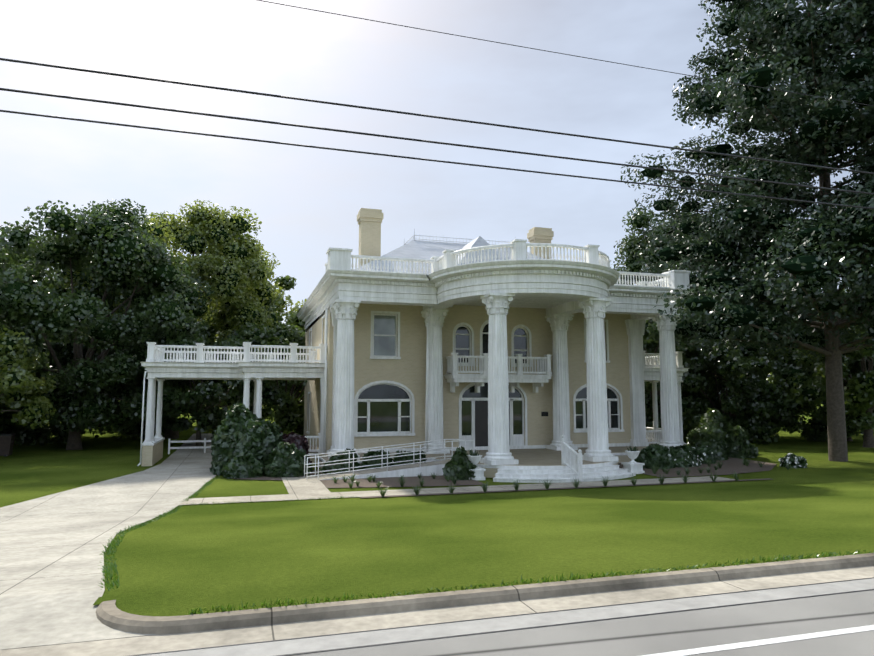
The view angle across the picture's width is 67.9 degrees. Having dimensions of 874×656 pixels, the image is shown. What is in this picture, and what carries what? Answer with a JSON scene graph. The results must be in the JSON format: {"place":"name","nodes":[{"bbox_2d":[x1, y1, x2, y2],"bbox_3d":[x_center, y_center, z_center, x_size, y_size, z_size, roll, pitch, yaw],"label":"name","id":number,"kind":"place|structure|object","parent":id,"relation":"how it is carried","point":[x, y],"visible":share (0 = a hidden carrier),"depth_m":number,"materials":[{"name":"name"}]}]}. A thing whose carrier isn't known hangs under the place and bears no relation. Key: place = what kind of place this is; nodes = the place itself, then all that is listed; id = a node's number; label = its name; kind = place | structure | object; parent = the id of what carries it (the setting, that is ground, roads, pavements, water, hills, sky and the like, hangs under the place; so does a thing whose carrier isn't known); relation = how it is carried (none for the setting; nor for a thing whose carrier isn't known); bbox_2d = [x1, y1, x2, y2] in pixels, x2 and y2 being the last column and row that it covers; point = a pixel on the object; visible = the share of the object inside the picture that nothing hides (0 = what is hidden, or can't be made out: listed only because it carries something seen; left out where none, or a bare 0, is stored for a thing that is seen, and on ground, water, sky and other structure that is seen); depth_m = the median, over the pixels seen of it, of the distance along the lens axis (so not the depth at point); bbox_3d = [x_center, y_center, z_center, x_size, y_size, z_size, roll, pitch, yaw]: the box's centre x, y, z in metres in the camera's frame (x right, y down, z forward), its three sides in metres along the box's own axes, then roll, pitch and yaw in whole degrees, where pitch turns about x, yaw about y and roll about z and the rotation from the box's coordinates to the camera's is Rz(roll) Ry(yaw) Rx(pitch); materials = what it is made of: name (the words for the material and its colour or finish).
{"place":"outdoors","nodes":[
{"label":"outdoors","id":0,"kind":"place"},
{"bbox_2d":[0,433,215,649],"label":"driveway pavement","id":1,"kind":"structure","parent":0,"point":[52,548],"depth_m":12.81,"materials":[{"name":"concrete"}]},
{"bbox_2d":[281,476,329,493],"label":"walkway","id":2,"kind":"structure","parent":0,"point":[302,485],"depth_m":24.80,"materials":[{"name":"concrete"}]},
{"bbox_2d":[0,0,872,350],"label":"sky","id":3,"kind":"structure","parent":0,"point":[307,201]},
{"bbox_2d":[0,399,873,614],"bbox_3d":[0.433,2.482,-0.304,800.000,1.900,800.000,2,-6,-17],"label":"lawn ground","id":4,"kind":"structure","parent":0,"point":[236,555],"depth_m":13.42,"materials":[{"name":"green plant"}]},
{"bbox_2d":[0,433,15,456],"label":"dumpster","id":5,"kind":"object","parent":4,"relation":"on","point":[6,444],"visible":0.92,"depth_m":36.86,"materials":[{"name":"brown metal"}]},
{"bbox_2d":[0,328,55,428],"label":"tree","id":6,"kind":"object","parent":4,"relation":"on","point":[21,385],"visible":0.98,"depth_m":34.52,"materials":[{"name":"green plant"}]},
{"bbox_2d":[0,329,55,410],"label":"tree","id":7,"kind":"object","parent":4,"relation":"on","point":[39,347],"visible":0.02,"depth_m":41.98,"materials":[{"name":"green plant"}]},
{"bbox_2d":[0,348,112,446],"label":"tree","id":8,"kind":"object","parent":4,"relation":"on","point":[25,434],"visible":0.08,"depth_m":43.87,"materials":[{"name":"green plant"}]},
{"bbox_2d":[0,231,115,350],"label":"tree","id":9,"kind":"object","parent":4,"relation":"on","point":[59,289],"visible":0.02,"depth_m":50.98,"materials":[{"name":"green plant"}]},
{"bbox_2d":[0,198,213,449],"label":"dark tree","id":10,"kind":"object","parent":4,"relation":"on","point":[88,391],"visible":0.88,"depth_m":39.65,"materials":[{"name":"green plant"}]},
{"bbox_2d":[93,585,190,615],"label":"lawn grass","id":11,"kind":"structure","parent":4,"relation":"on","point":[165,601],"depth_m":7.80,"materials":[{"name":"green plant"}]},
{"bbox_2d":[94,342,226,439],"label":"tree","id":12,"kind":"object","parent":4,"relation":"on","point":[181,384],"visible":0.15,"depth_m":49.91,"materials":[{"name":"green plant"}]},
{"bbox_2d":[63,199,285,438],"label":"tall tree","id":13,"kind":"object","parent":4,"relation":"on","point":[231,262],"visible":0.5,"depth_m":49.53,"materials":[{"name":"green plant"}]},
{"bbox_2d":[168,438,211,453],"bbox_3d":[-12.981,7.126,39.253,6.100,0.950,0.100,2,-6,-17],"label":"paddock fence","id":14,"kind":"object","parent":4,"relation":"on","point":[195,447],"visible":0.35,"depth_m":38.71,"materials":[{"name":"white paint"}]},
{"bbox_2d":[128,330,285,445],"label":"tree","id":15,"kind":"object","parent":4,"relation":"on","point":[177,401],"visible":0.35,"depth_m":41.32,"materials":[{"name":"green plant"}]},
{"bbox_2d":[137,342,327,465],"bbox_3d":[-10.784,4.166,34.765,9.168,6.400,6.500,2,-6,-17],"label":"porte cochere","id":16,"kind":"object","parent":4,"relation":"on","point":[246,370],"visible":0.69,"depth_m":32.93,"materials":[{"name":"white paint"}]},
{"bbox_2d":[209,403,282,474],"bbox_3d":[-8.616,5.002,29.541,3.276,3.271,3.273,2,-6,-17],"label":"bush","id":17,"kind":"object","parent":4,"relation":"on","point":[240,428],"visible":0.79,"depth_m":28.54,"materials":[{"name":"green plant"}]},
{"bbox_2d":[199,263,305,420],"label":"tree","id":18,"kind":"object","parent":4,"relation":"on","point":[287,281],"visible":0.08,"depth_m":58.81,"materials":[{"name":"green plant"}]},
{"bbox_2d":[213,307,306,435],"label":"tree","id":19,"kind":"object","parent":4,"relation":"on","point":[288,409],"visible":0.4,"depth_m":45.94,"materials":[{"name":"green plant"}]},
{"bbox_2d":[233,473,314,479],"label":"shrub bed soil","id":20,"kind":"structure","parent":4,"relation":"on","point":[263,477],"depth_m":26.84,"materials":[{"name":"brown soil"}]},
{"bbox_2d":[221,449,264,478],"bbox_3d":[-8.229,5.800,27.596,1.826,1.311,1.544,2,-6,-17],"label":"shrub","id":21,"kind":"object","parent":20,"relation":"on","point":[244,463],"visible":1,"depth_m":27.15,"materials":[{"name":"green plant"}]},
{"bbox_2d":[263,442,308,477],"bbox_3d":[-6.548,5.690,28.028,2.086,1.577,1.840,2,-6,-17],"label":"shrub","id":22,"kind":"object","parent":20,"relation":"on","point":[283,460],"visible":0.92,"depth_m":27.54,"materials":[{"name":"green plant"}]},
{"bbox_2d":[282,431,311,463],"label":"red shrub","id":23,"kind":"object","parent":20,"relation":"on","point":[299,442],"visible":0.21,"depth_m":30.13,"materials":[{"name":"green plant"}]},
{"bbox_2d":[299,449,312,471],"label":"shrub","id":24,"kind":"object","parent":20,"relation":"on","point":[302,453],"visible":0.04,"depth_m":28.87,"materials":[{"name":"green plant"}]},
{"bbox_2d":[259,293,306,402],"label":"tree","id":25,"kind":"object","parent":4,"relation":"on","point":[282,306],"depth_m":67.99,"materials":[{"name":"green plant"}]},
{"bbox_2d":[312,470,485,487],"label":"bed soil","id":26,"kind":"structure","parent":4,"relation":"on","point":[440,480],"depth_m":25.61,"materials":[{"name":"soil"}]},
{"bbox_2d":[320,448,362,473],"bbox_3d":[-4.157,5.915,28.492,1.946,1.255,1.102,2,-6,-17],"label":"foundation shrub","id":27,"kind":"object","parent":26,"relation":"on","point":[337,466],"visible":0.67,"depth_m":28.24,"materials":[{"name":"green plant"}]},
{"bbox_2d":[361,449,393,469],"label":"foundation shrub","id":28,"kind":"object","parent":26,"relation":"on","point":[373,462],"visible":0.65,"depth_m":28.69,"materials":[{"name":"green plant"}]},
{"bbox_2d":[393,450,426,465],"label":"foundation shrub","id":29,"kind":"object","parent":26,"relation":"on","point":[404,458],"visible":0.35,"depth_m":29.10,"materials":[{"name":"green plant"}]},
{"bbox_2d":[442,446,476,479],"bbox_3d":[0.969,5.661,26.921,1.451,1.505,1.422,2,-6,-17],"label":"shrub","id":30,"kind":"object","parent":26,"relation":"on","point":[460,464],"visible":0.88,"depth_m":26.55,"materials":[{"name":"green plant"}]},
{"bbox_2d":[295,458,790,496],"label":"small plants","id":31,"kind":"object","parent":26,"relation":"on","point":[416,490],"visible":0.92,"depth_m":25.41,"materials":[{"name":"green plant"}]},
{"bbox_2d":[304,303,645,452],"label":"house walls","id":32,"kind":"structure","parent":4,"relation":"on","point":[408,369],"depth_m":35.34,"materials":[{"name":"beige paint"}]},
{"bbox_2d":[357,208,383,267],"bbox_3d":[-3.920,-4.597,37.747,1.390,4.550,1.040,2,-6,-17],"label":"chimney","id":33,"kind":"object","parent":32,"relation":"on","point":[369,221],"visible":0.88,"depth_m":37.44,"materials":[{"name":"beige brick"}]},
{"bbox_2d":[357,230,543,273],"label":"house roof","id":34,"kind":"structure","parent":32,"relation":"on","point":[419,248],"depth_m":38.38,"materials":[{"name":"grey metal"}]},
{"bbox_2d":[306,311,624,446],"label":"house windows","id":35,"kind":"structure","parent":32,"relation":"in","point":[382,407],"depth_m":34.90,"materials":[{"name":"glass"}]},
{"bbox_2d":[323,306,629,452],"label":"house trim","id":36,"kind":"structure","parent":32,"relation":"attached to","point":[481,447],"depth_m":32.79,"materials":[{"name":"white paint"}]},
{"bbox_2d":[444,353,552,392],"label":"balcony","id":37,"kind":"structure","parent":32,"relation":"attached to","point":[454,378],"depth_m":34.22,"materials":[{"name":"white paint"}]},
{"bbox_2d":[527,227,553,258],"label":"chimney","id":38,"kind":"object","parent":32,"relation":"on","point":[539,235],"visible":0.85,"depth_m":41.71,"materials":[{"name":"beige brick"}]},
{"bbox_2d":[466,449,485,479],"bbox_3d":[1.548,5.694,26.873,0.720,1.330,0.720,2,-6,-17],"label":"urn planter","id":39,"kind":"object","parent":4,"relation":"on","point":[474,458],"visible":0.71,"depth_m":26.64,"materials":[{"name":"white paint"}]},
{"bbox_2d":[316,446,647,477],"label":"porch floor","id":40,"kind":"structure","parent":4,"relation":"on","point":[542,458],"depth_m":30.07,"materials":[{"name":"beige concrete"}]},
{"bbox_2d":[316,460,447,479],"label":"access ramp","id":41,"kind":"structure","parent":40,"relation":"on","point":[425,469],"depth_m":27.57,"materials":[{"name":"concrete"}]},
{"bbox_2d":[304,439,473,479],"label":"ramp handrails","id":42,"kind":"object","parent":41,"relation":"on","point":[382,458],"visible":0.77,"depth_m":27.76,"materials":[{"name":"white metal"}]},
{"bbox_2d":[328,293,682,464],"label":"portico columns","id":43,"kind":"structure","parent":40,"relation":"on","point":[343,314],"depth_m":30.14,"materials":[{"name":"white paint"}]},
{"bbox_2d":[296,260,689,332],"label":"portico entablature","id":44,"kind":"structure","parent":43,"relation":"on","point":[551,287],"depth_m":30.35,"materials":[{"name":"white paint"}]},
{"bbox_2d":[325,239,690,288],"bbox_3d":[4.491,-2.906,32.132,19.520,1.025,8.160,2,-6,-17],"label":"roof balustrade","id":45,"kind":"object","parent":44,"relation":"on","point":[339,258],"visible":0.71,"depth_m":29.83,"materials":[{"name":"white paint"}]},
{"bbox_2d":[493,465,635,482],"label":"porch steps","id":46,"kind":"structure","parent":4,"relation":"on","point":[611,472],"depth_m":26.52,"materials":[{"name":"white paint"}]},
{"bbox_2d":[561,435,582,480],"bbox_3d":[5.541,5.310,26.708,0.150,1.760,1.560,2,-6,-17],"label":"stair balustrade","id":47,"kind":"object","parent":46,"relation":"on","point":[577,468],"visible":1,"depth_m":26.65,"materials":[{"name":"white paint"}]},
{"bbox_2d":[360,478,769,497],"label":"bed border soil","id":48,"kind":"structure","parent":4,"relation":"on","point":[556,488],"depth_m":23.78,"materials":[{"name":"brown soil"}]},
{"bbox_2d":[621,446,644,473],"bbox_3d":[8.763,5.923,29.026,0.720,1.319,0.720,2,-6,-17],"label":"urn planter","id":49,"kind":"object","parent":4,"relation":"on","point":[632,465],"visible":0.96,"depth_m":28.79,"materials":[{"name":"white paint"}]},
{"bbox_2d":[643,351,688,444],"bbox_3d":[12.861,4.830,41.149,3.250,6.400,5.800,2,-6,-17],"label":"side porch","id":50,"kind":"object","parent":4,"relation":"on","point":[652,370],"visible":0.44,"depth_m":39.05,"materials":[{"name":"white paint"}]},
{"bbox_2d":[643,315,707,437],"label":"tree","id":51,"kind":"object","parent":4,"relation":"on","point":[648,344],"visible":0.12,"depth_m":48.95,"materials":[{"name":"green plant"}]},
{"bbox_2d":[645,334,733,419],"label":"tree","id":52,"kind":"object","parent":4,"relation":"on","point":[687,354],"visible":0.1,"depth_m":51.04,"materials":[{"name":"green plant"}]},
{"bbox_2d":[618,457,775,476],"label":"bed soil","id":53,"kind":"structure","parent":4,"relation":"on","point":[730,465],"depth_m":30.11,"materials":[{"name":"soil"}]},
{"bbox_2d":[634,443,675,468],"bbox_3d":[10.379,6.171,31.095,1.939,1.298,1.841,-4,-7,37],"label":"shrub","id":54,"kind":"object","parent":53,"relation":"on","point":[650,456],"visible":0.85,"depth_m":30.60,"materials":[{"name":"green plant"}]},
{"bbox_2d":[664,444,700,467],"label":"shrub","id":55,"kind":"object","parent":53,"relation":"on","point":[683,455],"visible":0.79,"depth_m":31.44,"materials":[{"name":"green plant"}]},
{"bbox_2d":[691,446,716,463],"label":"shrub","id":56,"kind":"object","parent":53,"relation":"on","point":[705,454],"visible":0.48,"depth_m":32.83,"materials":[{"name":"green plant"}]},
{"bbox_2d":[695,437,728,460],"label":"shrub","id":57,"kind":"object","parent":53,"relation":"on","point":[717,446],"visible":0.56,"depth_m":34.60,"materials":[{"name":"green plant"}]},
{"bbox_2d":[613,206,788,360],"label":"oak tree","id":58,"kind":"object","parent":4,"relation":"on","point":[638,223],"visible":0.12,"depth_m":58.68,"materials":[{"name":"green plant"}]},
{"bbox_2d":[686,408,738,446],"bbox_3d":[16.999,6.309,39.885,3.187,2.850,2.897,2,-6,-17],"label":"maple shrub","id":59,"kind":"object","parent":4,"relation":"on","point":[716,425],"visible":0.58,"depth_m":39.44,"materials":[{"name":"green plant"}]},
{"bbox_2d":[681,334,797,443],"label":"tree","id":60,"kind":"object","parent":4,"relation":"on","point":[765,400],"visible":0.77,"depth_m":45.95,"materials":[{"name":"green plant"}]},
{"bbox_2d":[720,425,758,458],"bbox_3d":[16.928,6.443,36.726,2.343,1.892,2.252,2,-6,-17],"label":"shrub","id":61,"kind":"object","parent":4,"relation":"on","point":[740,445],"visible":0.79,"depth_m":36.08,"materials":[{"name":"green plant"}]},
{"bbox_2d":[610,0,873,461],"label":"tree","id":62,"kind":"object","parent":4,"relation":"on","point":[826,249],"visible":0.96,"depth_m":33.44,"materials":[{"name":"green plant"}]},
{"bbox_2d":[698,368,812,433],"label":"tree","id":63,"kind":"object","parent":4,"relation":"on","point":[711,393],"visible":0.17,"depth_m":48.86,"materials":[{"name":"green plant"}]},
{"bbox_2d":[778,453,807,467],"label":"shrub","id":64,"kind":"object","parent":4,"relation":"on","point":[795,461],"visible":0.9,"depth_m":31.09,"materials":[{"name":"green plant"}]},
{"bbox_2d":[737,265,873,389],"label":"tree","id":65,"kind":"object","parent":4,"relation":"on","point":[773,355],"visible":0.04,"depth_m":53.82,"materials":[{"name":"green plant"}]},
{"bbox_2d":[767,349,873,441],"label":"tree","id":66,"kind":"object","parent":4,"relation":"on","point":[815,429],"visible":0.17,"depth_m":48.77,"materials":[{"name":"green plant"}]},
{"bbox_2d":[780,310,873,447],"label":"tree","id":67,"kind":"object","parent":4,"relation":"on","point":[859,400],"visible":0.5,"depth_m":43.07,"materials":[{"name":"green plant"}]},
{"bbox_2d":[0,566,873,655],"bbox_3d":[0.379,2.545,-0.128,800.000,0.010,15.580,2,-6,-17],"label":"road","id":68,"kind":"structure","parent":0,"point":[823,613],"depth_m":7.09,"materials":[{"name":"grey asphalt"}]},
{"bbox_2d":[96,553,873,634],"bbox_3d":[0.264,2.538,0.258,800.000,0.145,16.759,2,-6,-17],"label":"street kerb","id":69,"kind":"structure","parent":68,"relation":"on","point":[110,614],"depth_m":7.89,"materials":[{"name":"concrete"}]},
{"bbox_2d":[179,476,734,504],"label":"path","id":70,"kind":"structure","parent":0,"point":[214,500],"depth_m":23.20,"materials":[{"name":"concrete"}]},
{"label":"utility poles","id":71,"kind":"object","parent":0,"visible":0},
{"bbox_2d":[0,0,873,208],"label":"overhead cables","id":72,"kind":"object","parent":71,"relation":"attached to","point":[174,110],"visible":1,"depth_m":9.45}
]}

